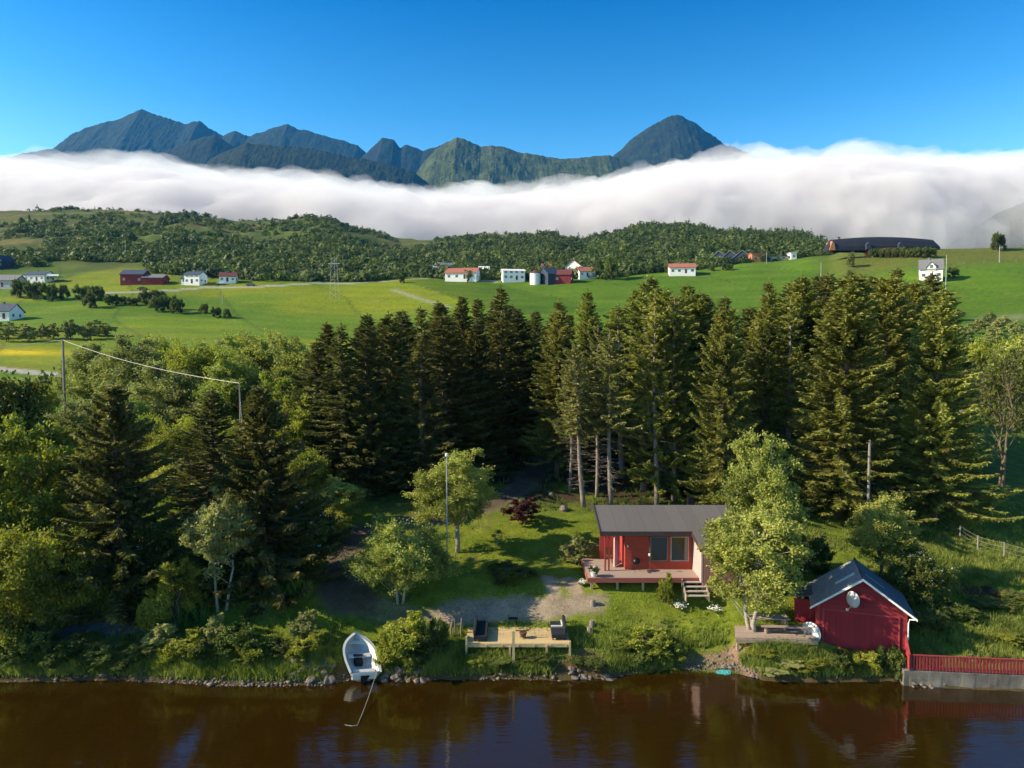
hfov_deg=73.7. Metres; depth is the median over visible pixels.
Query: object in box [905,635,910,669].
stair railing
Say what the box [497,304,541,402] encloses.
spruce tree
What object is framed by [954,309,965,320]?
broadleaf tree
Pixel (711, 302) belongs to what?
spruce tree
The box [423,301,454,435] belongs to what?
spruce tree
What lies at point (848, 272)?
broadleaf tree
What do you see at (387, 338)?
spruce tree
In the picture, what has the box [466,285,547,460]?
spruce tree
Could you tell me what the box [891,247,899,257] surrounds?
broadleaf tree
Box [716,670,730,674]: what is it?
fishing net
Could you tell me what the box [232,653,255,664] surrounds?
bush
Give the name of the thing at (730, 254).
shed
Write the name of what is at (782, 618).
garden table
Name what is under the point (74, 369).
broadleaf tree
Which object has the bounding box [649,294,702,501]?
spruce tree
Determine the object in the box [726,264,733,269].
broadleaf tree
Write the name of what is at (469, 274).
broadleaf tree
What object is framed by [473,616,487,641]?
sofa
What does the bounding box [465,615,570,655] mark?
bathing deck
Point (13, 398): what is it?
broadleaf tree
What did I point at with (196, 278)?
farm house
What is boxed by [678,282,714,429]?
spruce tree
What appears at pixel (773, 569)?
birch tree
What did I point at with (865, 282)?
spruce tree
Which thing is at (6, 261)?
farm house
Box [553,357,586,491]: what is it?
spruce tree
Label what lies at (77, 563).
broadleaf tree
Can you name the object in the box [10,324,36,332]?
broadleaf tree
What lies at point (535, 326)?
spruce tree
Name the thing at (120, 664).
bush
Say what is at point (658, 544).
window
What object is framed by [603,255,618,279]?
broadleaf tree
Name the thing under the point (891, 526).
willow tree
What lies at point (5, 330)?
broadleaf tree
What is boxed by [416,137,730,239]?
mountain ridge
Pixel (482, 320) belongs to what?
spruce tree
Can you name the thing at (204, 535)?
birch tree
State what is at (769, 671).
bush
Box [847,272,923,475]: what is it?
spruce tree
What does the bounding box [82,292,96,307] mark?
broadleaf tree
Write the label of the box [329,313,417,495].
spruce tree
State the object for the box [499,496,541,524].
bush
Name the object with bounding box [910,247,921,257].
broadleaf tree
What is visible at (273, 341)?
broadleaf tree
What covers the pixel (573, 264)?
farm house
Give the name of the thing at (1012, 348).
broadleaf tree
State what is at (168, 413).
broadleaf tree
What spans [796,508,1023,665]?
meadow grass
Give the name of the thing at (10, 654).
bush
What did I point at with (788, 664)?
bush
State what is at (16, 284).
broadleaf tree
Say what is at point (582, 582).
flower clump
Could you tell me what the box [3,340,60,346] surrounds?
power line
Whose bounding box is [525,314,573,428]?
spruce tree
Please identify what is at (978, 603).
bush
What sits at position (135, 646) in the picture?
bush
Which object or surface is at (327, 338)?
spruce tree
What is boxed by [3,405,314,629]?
thicket undergrowth
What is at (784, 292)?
spruce tree
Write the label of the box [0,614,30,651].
bush
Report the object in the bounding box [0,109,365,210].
mountain ridge
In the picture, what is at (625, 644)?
bush
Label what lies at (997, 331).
broadleaf tree
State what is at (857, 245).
longhouse
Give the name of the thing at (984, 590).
bush
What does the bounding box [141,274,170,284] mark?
shed
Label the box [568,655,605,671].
bush
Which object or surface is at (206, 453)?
spruce tree
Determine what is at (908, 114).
sky
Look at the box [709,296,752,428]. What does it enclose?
spruce tree
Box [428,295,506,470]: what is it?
spruce tree
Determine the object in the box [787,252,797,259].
building
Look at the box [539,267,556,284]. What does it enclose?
barn
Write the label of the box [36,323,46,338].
broadleaf tree
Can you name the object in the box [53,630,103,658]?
bush
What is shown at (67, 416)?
broadleaf tree
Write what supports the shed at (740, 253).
on the ground at (984, 283)
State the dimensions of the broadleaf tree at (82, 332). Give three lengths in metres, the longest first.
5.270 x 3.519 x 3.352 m
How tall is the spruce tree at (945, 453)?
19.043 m
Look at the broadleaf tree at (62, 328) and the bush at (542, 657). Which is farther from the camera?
the broadleaf tree at (62, 328)
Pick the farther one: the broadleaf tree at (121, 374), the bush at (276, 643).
the broadleaf tree at (121, 374)
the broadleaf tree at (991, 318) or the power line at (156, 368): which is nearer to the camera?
the power line at (156, 368)
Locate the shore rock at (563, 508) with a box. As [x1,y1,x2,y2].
[559,505,568,511]
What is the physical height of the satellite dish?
0.965 m
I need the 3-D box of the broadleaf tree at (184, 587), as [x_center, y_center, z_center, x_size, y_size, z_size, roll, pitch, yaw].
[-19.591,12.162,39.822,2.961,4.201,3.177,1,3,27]
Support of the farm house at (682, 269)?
on the ground at (984, 283)
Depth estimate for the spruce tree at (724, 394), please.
55.17 m
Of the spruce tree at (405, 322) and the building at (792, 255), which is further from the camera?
the building at (792, 255)
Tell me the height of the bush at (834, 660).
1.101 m
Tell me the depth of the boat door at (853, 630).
37.41 m
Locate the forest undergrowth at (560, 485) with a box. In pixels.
[428,436,955,511]
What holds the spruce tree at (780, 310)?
on the ground at (984, 283)
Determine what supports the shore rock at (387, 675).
on the shore pebbles
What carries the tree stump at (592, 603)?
on the gravel path
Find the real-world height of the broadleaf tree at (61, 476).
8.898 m
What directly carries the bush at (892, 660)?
on the ground at (984, 283)
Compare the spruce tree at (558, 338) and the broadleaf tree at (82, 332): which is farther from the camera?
the broadleaf tree at (82, 332)
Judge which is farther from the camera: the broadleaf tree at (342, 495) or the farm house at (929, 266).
the farm house at (929, 266)
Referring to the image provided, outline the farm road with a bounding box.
[0,278,1014,413]
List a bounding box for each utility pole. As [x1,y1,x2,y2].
[62,340,65,411]
[239,383,240,430]
[867,440,870,506]
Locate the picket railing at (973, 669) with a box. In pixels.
[910,654,1023,674]
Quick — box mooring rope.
[347,665,378,725]
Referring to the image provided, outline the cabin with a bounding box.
[581,496,759,601]
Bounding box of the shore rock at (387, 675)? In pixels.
[382,672,389,678]
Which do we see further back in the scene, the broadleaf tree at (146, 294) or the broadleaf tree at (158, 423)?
the broadleaf tree at (146, 294)
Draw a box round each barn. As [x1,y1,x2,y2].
[119,270,149,284]
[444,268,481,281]
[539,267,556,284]
[554,269,573,283]
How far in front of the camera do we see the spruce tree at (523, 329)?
82.25 m
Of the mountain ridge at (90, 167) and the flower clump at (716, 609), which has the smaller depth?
the flower clump at (716, 609)
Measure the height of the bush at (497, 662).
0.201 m
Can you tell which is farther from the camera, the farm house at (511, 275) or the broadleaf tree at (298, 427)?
the farm house at (511, 275)
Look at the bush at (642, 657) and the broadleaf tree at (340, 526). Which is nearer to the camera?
the bush at (642, 657)
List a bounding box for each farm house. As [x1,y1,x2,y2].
[0,255,14,268]
[0,275,25,288]
[0,302,25,320]
[22,270,63,282]
[183,270,208,285]
[218,271,238,283]
[436,261,453,267]
[501,269,525,282]
[565,258,582,268]
[576,267,596,279]
[667,262,696,275]
[918,258,943,281]
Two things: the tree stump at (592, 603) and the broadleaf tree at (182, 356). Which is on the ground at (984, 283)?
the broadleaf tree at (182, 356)
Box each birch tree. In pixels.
[176,483,266,612]
[339,513,469,603]
[400,447,504,553]
[697,502,818,631]
[713,427,811,597]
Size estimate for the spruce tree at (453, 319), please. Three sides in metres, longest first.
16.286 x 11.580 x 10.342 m
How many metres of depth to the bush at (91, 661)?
36.60 m
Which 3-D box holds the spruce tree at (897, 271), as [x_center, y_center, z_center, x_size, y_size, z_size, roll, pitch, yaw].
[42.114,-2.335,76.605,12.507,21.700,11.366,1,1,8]
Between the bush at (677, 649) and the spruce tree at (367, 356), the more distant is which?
the spruce tree at (367, 356)
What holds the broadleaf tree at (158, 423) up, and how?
on the ground at (984, 283)
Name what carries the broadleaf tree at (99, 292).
on the ground at (984, 283)
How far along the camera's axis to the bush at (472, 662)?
36.88 m
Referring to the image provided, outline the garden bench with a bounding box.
[761,625,809,634]
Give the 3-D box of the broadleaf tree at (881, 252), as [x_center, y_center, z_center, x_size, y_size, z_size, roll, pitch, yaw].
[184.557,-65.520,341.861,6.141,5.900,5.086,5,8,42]
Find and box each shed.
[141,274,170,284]
[180,275,183,284]
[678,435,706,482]
[712,251,723,258]
[721,251,735,257]
[732,250,747,258]
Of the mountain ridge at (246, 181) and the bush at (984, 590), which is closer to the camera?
the bush at (984, 590)
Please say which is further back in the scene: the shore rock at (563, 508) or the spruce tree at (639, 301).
the spruce tree at (639, 301)
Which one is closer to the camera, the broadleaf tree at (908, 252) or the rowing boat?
the rowing boat
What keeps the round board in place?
on the plank terrace
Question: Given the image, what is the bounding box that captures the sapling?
[490,529,502,543]
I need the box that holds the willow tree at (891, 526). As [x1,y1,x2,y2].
[841,490,925,577]
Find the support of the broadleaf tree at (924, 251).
on the ground at (984, 283)
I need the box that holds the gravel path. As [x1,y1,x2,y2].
[58,444,924,638]
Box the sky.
[0,0,1023,248]
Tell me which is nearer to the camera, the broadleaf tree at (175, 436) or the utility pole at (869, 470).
the utility pole at (869, 470)
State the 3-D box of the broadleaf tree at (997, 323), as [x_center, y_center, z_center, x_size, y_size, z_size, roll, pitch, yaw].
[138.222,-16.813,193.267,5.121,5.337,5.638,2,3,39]
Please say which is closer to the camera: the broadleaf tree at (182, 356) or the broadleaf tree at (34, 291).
the broadleaf tree at (182, 356)
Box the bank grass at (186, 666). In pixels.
[0,599,941,681]
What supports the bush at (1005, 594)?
on the ground at (984, 283)
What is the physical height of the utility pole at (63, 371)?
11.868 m
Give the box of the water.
[0,670,1023,767]
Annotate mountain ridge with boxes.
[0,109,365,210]
[100,135,234,212]
[169,143,463,239]
[362,138,440,172]
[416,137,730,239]
[613,114,879,241]
[944,203,1023,248]
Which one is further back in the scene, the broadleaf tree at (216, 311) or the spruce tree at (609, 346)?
the broadleaf tree at (216, 311)
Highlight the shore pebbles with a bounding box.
[3,646,758,686]
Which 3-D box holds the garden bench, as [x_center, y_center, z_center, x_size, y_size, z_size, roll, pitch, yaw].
[15.300,13.784,38.242,2.600,0.420,0.280,0,3,5]
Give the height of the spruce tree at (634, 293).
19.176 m
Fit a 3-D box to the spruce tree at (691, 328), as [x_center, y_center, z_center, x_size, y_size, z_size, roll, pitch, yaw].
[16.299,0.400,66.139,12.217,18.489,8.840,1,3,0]
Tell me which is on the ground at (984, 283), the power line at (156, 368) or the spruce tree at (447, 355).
the spruce tree at (447, 355)
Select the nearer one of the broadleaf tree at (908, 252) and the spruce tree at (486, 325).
the spruce tree at (486, 325)
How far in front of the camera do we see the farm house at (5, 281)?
339.14 m
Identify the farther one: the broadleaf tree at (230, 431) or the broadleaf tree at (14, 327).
the broadleaf tree at (14, 327)
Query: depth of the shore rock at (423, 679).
36.25 m
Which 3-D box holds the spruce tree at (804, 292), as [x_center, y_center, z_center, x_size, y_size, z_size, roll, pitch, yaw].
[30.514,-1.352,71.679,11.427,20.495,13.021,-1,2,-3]
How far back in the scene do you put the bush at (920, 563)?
40.60 m
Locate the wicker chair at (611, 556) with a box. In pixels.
[606,546,612,562]
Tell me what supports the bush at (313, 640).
on the ground at (984, 283)
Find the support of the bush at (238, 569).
on the ground at (984, 283)
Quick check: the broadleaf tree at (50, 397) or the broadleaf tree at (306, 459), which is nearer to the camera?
the broadleaf tree at (306, 459)
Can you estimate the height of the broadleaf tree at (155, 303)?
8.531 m
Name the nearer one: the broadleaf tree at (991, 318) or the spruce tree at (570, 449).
the spruce tree at (570, 449)
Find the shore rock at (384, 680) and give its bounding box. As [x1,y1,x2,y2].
[381,677,387,682]
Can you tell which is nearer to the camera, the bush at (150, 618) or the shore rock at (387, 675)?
the shore rock at (387, 675)
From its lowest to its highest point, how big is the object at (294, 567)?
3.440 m
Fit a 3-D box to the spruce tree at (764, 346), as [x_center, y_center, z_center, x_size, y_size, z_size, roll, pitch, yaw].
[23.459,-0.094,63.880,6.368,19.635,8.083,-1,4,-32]
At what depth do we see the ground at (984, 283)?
208.42 m
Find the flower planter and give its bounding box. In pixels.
[588,565,599,576]
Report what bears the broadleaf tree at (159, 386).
on the ground at (984, 283)
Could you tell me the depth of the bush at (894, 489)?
52.99 m
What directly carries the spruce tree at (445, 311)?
on the ground at (984, 283)
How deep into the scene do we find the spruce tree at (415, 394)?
60.55 m
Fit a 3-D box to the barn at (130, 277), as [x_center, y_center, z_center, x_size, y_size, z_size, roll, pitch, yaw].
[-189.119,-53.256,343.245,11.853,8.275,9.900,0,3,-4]
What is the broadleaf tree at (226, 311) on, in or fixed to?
on the ground at (984, 283)
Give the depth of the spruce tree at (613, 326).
65.35 m
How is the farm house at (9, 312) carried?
on the ground at (984, 283)
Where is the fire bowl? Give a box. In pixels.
[516,627,530,637]
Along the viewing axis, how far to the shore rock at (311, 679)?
35.94 m
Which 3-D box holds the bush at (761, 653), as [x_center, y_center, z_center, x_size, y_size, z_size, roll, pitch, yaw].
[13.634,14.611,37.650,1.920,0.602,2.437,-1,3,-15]
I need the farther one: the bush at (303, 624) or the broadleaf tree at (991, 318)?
the broadleaf tree at (991, 318)
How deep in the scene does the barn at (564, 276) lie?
331.23 m
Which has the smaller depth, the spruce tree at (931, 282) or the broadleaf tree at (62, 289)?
the spruce tree at (931, 282)
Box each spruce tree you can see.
[24,379,190,650]
[153,387,241,541]
[183,380,354,618]
[270,490,347,579]
[273,339,373,484]
[291,323,388,489]
[299,321,374,459]
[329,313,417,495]
[335,310,447,501]
[336,327,378,442]
[355,320,408,451]
[377,305,475,494]
[381,312,442,444]
[392,310,417,380]
[404,314,509,480]
[418,302,452,365]
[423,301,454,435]
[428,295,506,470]
[438,317,525,470]
[448,310,469,403]
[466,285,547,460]
[467,297,491,414]
[472,301,530,456]
[496,308,561,436]
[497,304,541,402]
[518,297,603,477]
[522,310,551,417]
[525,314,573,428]
[549,343,604,507]
[550,313,577,352]
[551,287,613,464]
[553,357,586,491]
[575,315,603,370]
[577,324,623,496]
[585,332,642,504]
[587,301,642,478]
[600,289,652,461]
[601,306,624,436]
[604,276,701,449]
[605,274,659,491]
[614,286,702,501]
[619,293,686,504]
[622,292,721,472]
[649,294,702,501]
[677,304,761,508]
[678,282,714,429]
[684,290,732,454]
[701,296,739,389]
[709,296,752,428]
[732,306,756,421]
[733,277,802,465]
[734,297,816,456]
[736,280,822,395]
[745,274,857,452]
[759,296,815,486]
[760,271,939,525]
[799,273,842,344]
[803,272,889,455]
[810,274,831,336]
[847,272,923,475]
[866,275,879,296]
[868,279,954,461]
[872,286,1023,524]
[876,266,909,362]
[916,272,986,461]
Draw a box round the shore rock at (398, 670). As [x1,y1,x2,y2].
[394,666,401,672]
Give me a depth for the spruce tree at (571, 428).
57.68 m
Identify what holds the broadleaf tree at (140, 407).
on the ground at (984, 283)
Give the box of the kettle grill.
[632,558,639,569]
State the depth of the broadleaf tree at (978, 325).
189.34 m
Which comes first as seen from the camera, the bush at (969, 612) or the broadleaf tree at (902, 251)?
the bush at (969, 612)
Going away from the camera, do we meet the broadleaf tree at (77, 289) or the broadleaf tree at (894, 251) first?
the broadleaf tree at (77, 289)
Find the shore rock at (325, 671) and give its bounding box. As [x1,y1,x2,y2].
[321,669,328,675]
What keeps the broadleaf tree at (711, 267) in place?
on the ground at (984, 283)
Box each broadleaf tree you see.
[0,322,17,341]
[0,367,57,507]
[0,410,79,564]
[0,510,86,663]
[7,321,18,335]
[8,376,66,416]
[9,277,29,297]
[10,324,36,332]
[15,323,39,341]
[22,280,41,298]
[26,445,88,537]
[30,447,71,489]
[32,526,111,615]
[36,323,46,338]
[36,413,73,448]
[38,280,58,301]
[41,398,100,448]
[43,329,52,338]
[45,322,59,337]
[48,417,80,451]
[49,339,121,410]
[53,349,92,406]
[55,319,77,339]
[58,283,70,299]
[64,320,80,339]
[71,284,89,300]
[72,387,158,435]
[72,444,110,485]
[76,325,87,338]
[81,319,101,338]
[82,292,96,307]
[84,331,169,399]
[87,285,105,300]
[95,320,118,335]
[103,294,120,304]
[115,295,126,303]
[117,330,181,398]
[119,421,199,491]
[124,409,172,451]
[126,297,138,305]
[126,359,202,427]
[135,457,209,511]
[138,288,161,304]
[148,294,166,311]
[154,387,201,428]
[159,334,220,397]
[160,295,179,309]
[169,298,184,313]
[172,414,237,466]
[188,335,225,391]
[189,344,267,420]
[198,303,208,313]
[205,329,265,406]
[209,420,245,474]
[210,305,221,317]
[223,308,231,318]
[233,330,286,384]
[251,370,305,425]
[260,334,303,395]
[262,328,305,352]
[263,332,315,406]
[274,388,321,463]
[277,445,332,495]
[295,381,341,454]
[306,333,344,376]
[316,475,370,517]
[322,504,352,541]
[398,275,404,282]
[464,269,471,281]
[556,264,564,269]
[595,259,603,269]
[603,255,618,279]
[708,264,715,270]
[721,262,726,269]
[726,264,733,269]
[845,269,853,279]
[846,250,854,266]
[868,248,877,257]
[875,248,884,257]
[884,248,893,257]
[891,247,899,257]
[897,246,906,257]
[904,248,913,257]
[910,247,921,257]
[919,246,927,257]
[927,246,937,257]
[946,267,959,277]
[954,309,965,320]
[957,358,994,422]
[960,323,975,339]
[962,335,1023,487]
[964,327,1021,419]
[967,318,989,334]
[981,311,997,324]
[982,326,1010,343]
[984,333,1023,422]
[990,230,1006,250]
[990,315,1011,331]
[1005,320,1023,335]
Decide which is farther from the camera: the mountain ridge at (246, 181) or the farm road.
the mountain ridge at (246, 181)
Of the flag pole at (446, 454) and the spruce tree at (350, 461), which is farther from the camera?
the spruce tree at (350, 461)
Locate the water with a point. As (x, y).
(678, 719)
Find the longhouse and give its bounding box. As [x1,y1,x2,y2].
[823,237,939,252]
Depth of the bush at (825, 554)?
44.21 m
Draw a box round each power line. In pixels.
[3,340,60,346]
[64,340,235,382]
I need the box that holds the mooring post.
[512,630,514,664]
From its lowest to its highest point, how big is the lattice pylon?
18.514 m
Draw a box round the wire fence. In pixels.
[935,512,1022,556]
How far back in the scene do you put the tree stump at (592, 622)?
39.79 m
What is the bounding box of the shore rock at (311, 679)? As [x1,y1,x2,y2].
[306,675,316,683]
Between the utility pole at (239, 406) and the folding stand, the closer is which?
the folding stand
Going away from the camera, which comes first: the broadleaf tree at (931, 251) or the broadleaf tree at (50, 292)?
the broadleaf tree at (50, 292)
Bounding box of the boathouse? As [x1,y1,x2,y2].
[793,557,917,654]
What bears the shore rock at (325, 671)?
on the ground at (984, 283)
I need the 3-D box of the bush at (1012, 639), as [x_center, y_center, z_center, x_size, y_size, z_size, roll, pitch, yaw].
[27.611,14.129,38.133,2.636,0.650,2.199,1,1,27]
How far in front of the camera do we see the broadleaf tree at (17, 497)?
41.43 m
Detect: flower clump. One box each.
[574,578,585,586]
[670,601,687,609]
[707,602,722,615]
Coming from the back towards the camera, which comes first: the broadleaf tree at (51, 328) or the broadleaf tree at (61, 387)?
the broadleaf tree at (51, 328)
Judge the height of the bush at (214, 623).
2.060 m
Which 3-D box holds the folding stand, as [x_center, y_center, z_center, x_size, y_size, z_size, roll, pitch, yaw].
[0.050,13.840,39.896,0.626,0.607,0.425,0,3,0]
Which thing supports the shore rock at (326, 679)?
on the ground at (984, 283)
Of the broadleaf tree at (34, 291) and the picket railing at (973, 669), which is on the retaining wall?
the picket railing at (973, 669)
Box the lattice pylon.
[328,257,339,298]
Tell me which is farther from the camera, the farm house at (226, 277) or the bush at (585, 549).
the farm house at (226, 277)
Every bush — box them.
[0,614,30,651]
[0,640,53,667]
[8,621,62,655]
[37,647,80,670]
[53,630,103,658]
[71,651,116,671]
[82,632,138,661]
[96,521,182,602]
[110,655,140,671]
[118,641,165,662]
[133,586,172,636]
[139,623,178,654]
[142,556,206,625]
[155,653,182,664]
[157,626,205,659]
[188,631,228,660]
[199,612,226,638]
[206,556,260,583]
[208,621,261,657]
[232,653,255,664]
[235,633,275,662]
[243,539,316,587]
[260,636,301,659]
[284,632,328,662]
[285,609,323,645]
[373,636,407,666]
[375,609,427,669]
[404,649,431,672]
[416,617,449,656]
[467,653,486,666]
[485,655,515,666]
[486,560,540,585]
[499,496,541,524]
[516,651,550,661]
[558,535,597,564]
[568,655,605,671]
[605,635,639,650]
[623,648,653,666]
[627,624,675,658]
[656,572,672,605]
[659,639,687,662]
[739,643,778,657]
[754,666,788,676]
[775,659,806,668]
[789,665,820,673]
[795,531,836,576]
[796,652,828,669]
[827,647,854,672]
[848,650,886,671]
[852,487,904,510]
[874,643,906,679]
[879,564,926,602]
[888,544,960,609]
[907,607,952,635]
[930,601,981,623]
[955,583,1000,597]
[963,595,1019,612]
[984,629,1023,648]
[987,586,1023,604]
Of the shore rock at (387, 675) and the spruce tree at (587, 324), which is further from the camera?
the spruce tree at (587, 324)
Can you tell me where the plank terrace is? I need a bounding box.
[735,626,817,650]
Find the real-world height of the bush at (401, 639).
2.961 m
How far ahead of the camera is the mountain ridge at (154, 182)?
3722.35 m
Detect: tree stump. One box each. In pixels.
[587,626,591,633]
[589,619,594,627]
[590,599,595,606]
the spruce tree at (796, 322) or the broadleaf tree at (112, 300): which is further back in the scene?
the broadleaf tree at (112, 300)
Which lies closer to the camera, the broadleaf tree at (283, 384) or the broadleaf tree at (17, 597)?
the broadleaf tree at (17, 597)
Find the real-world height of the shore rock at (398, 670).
0.362 m
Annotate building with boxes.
[748,253,765,261]
[768,256,786,260]
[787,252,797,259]
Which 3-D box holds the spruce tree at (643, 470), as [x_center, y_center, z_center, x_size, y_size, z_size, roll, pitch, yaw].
[13.392,0.824,60.422,8.710,19.182,10.498,2,3,35]
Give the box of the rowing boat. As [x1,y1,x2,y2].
[343,631,381,683]
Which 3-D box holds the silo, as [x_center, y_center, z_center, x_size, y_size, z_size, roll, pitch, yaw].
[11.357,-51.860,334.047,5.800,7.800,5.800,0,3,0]
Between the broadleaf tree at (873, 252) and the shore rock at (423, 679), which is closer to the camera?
the shore rock at (423, 679)
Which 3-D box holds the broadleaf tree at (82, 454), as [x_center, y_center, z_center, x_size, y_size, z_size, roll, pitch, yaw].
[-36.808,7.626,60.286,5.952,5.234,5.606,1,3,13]
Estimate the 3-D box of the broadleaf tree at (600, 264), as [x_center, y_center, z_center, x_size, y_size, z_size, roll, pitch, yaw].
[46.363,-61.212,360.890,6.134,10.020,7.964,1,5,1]
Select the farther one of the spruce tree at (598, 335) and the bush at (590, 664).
the spruce tree at (598, 335)
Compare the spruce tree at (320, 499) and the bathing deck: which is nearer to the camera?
the bathing deck
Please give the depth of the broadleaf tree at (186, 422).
69.31 m
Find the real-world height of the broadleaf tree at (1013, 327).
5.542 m
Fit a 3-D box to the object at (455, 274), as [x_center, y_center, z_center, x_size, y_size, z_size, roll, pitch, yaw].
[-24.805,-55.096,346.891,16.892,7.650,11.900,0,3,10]
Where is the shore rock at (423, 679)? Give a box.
[420,676,426,682]
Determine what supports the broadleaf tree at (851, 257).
on the ground at (984, 283)
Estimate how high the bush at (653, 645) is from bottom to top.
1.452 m
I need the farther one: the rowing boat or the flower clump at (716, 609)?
the flower clump at (716, 609)
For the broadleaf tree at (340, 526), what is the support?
on the ground at (984, 283)
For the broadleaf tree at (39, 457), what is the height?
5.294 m
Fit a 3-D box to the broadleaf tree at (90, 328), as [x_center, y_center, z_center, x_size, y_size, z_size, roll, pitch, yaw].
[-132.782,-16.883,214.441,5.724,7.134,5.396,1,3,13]
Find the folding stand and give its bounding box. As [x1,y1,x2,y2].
[508,615,517,625]
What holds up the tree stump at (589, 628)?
on the ground at (984, 283)
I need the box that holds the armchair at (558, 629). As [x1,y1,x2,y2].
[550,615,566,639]
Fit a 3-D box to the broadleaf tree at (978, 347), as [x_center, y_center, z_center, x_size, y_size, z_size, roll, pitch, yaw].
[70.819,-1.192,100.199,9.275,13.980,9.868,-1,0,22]
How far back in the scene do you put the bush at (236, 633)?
36.96 m
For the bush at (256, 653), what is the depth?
36.64 m
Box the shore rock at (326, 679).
[324,674,330,683]
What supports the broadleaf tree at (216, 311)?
on the ground at (984, 283)
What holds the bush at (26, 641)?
on the ground at (984, 283)
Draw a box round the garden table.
[748,614,789,630]
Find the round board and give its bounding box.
[801,622,820,641]
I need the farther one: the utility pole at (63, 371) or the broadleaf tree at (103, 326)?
the broadleaf tree at (103, 326)
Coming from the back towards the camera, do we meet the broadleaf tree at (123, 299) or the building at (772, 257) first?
the building at (772, 257)
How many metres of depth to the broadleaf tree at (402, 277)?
338.33 m
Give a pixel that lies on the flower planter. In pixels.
(594, 570)
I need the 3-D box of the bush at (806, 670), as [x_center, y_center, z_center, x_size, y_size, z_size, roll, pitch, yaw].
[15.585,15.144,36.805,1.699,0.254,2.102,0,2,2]
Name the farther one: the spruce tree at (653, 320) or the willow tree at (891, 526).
the spruce tree at (653, 320)
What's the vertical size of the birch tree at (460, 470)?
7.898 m
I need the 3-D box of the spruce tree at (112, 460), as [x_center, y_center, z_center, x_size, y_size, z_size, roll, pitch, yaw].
[-24.076,7.622,41.511,9.077,16.029,11.122,0,1,-27]
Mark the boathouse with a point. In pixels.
(880, 613)
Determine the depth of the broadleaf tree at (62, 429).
66.72 m
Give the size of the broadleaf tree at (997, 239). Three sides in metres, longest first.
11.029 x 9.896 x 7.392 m
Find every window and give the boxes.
[650,536,667,560]
[670,536,688,560]
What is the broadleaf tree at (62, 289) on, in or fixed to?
on the ground at (984, 283)
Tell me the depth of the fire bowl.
38.13 m
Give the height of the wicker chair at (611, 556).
1.000 m
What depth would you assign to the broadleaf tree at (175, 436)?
61.57 m
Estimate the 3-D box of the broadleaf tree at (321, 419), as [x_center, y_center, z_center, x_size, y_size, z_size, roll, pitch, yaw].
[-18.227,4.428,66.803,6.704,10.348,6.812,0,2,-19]
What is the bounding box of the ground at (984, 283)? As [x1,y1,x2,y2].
[0,209,1023,691]
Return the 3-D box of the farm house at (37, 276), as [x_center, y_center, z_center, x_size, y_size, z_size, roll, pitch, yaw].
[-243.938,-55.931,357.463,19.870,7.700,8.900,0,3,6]
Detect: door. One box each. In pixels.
[613,536,619,566]
[822,608,899,652]
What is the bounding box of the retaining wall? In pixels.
[896,658,1023,688]
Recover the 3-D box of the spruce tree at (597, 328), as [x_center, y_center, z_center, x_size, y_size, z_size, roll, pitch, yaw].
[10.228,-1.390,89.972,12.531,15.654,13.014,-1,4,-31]
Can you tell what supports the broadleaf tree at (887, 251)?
on the ground at (984, 283)
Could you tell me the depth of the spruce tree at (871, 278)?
79.45 m
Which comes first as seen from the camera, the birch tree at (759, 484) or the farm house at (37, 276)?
the birch tree at (759, 484)
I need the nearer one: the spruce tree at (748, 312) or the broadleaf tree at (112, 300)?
the spruce tree at (748, 312)
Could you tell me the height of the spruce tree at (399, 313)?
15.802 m
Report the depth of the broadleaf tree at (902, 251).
333.76 m
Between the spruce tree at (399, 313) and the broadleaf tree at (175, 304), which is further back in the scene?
the broadleaf tree at (175, 304)
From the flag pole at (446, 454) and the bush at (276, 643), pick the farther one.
the flag pole at (446, 454)
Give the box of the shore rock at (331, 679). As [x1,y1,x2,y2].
[328,675,335,683]
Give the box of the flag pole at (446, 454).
[445,453,447,571]
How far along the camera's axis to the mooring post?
36.91 m
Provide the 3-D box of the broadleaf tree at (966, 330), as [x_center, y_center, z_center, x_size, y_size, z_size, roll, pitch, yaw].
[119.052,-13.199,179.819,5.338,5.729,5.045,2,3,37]
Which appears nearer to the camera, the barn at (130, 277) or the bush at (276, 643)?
the bush at (276, 643)
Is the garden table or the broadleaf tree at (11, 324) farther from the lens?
the broadleaf tree at (11, 324)
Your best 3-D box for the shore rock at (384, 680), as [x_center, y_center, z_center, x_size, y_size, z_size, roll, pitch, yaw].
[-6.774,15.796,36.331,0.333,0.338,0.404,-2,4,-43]
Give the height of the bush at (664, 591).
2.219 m
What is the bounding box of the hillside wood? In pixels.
[0,205,839,281]
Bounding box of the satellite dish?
[846,591,859,610]
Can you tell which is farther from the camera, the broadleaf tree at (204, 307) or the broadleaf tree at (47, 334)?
the broadleaf tree at (204, 307)
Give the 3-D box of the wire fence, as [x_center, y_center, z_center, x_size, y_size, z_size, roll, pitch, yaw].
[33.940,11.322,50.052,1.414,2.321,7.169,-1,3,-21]
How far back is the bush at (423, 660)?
36.64 m
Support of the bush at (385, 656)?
on the ground at (984, 283)
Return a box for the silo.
[530,270,540,284]
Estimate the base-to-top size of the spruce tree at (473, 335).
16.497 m
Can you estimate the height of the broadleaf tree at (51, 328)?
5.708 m
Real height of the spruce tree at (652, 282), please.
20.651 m
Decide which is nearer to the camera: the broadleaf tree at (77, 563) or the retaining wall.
the retaining wall

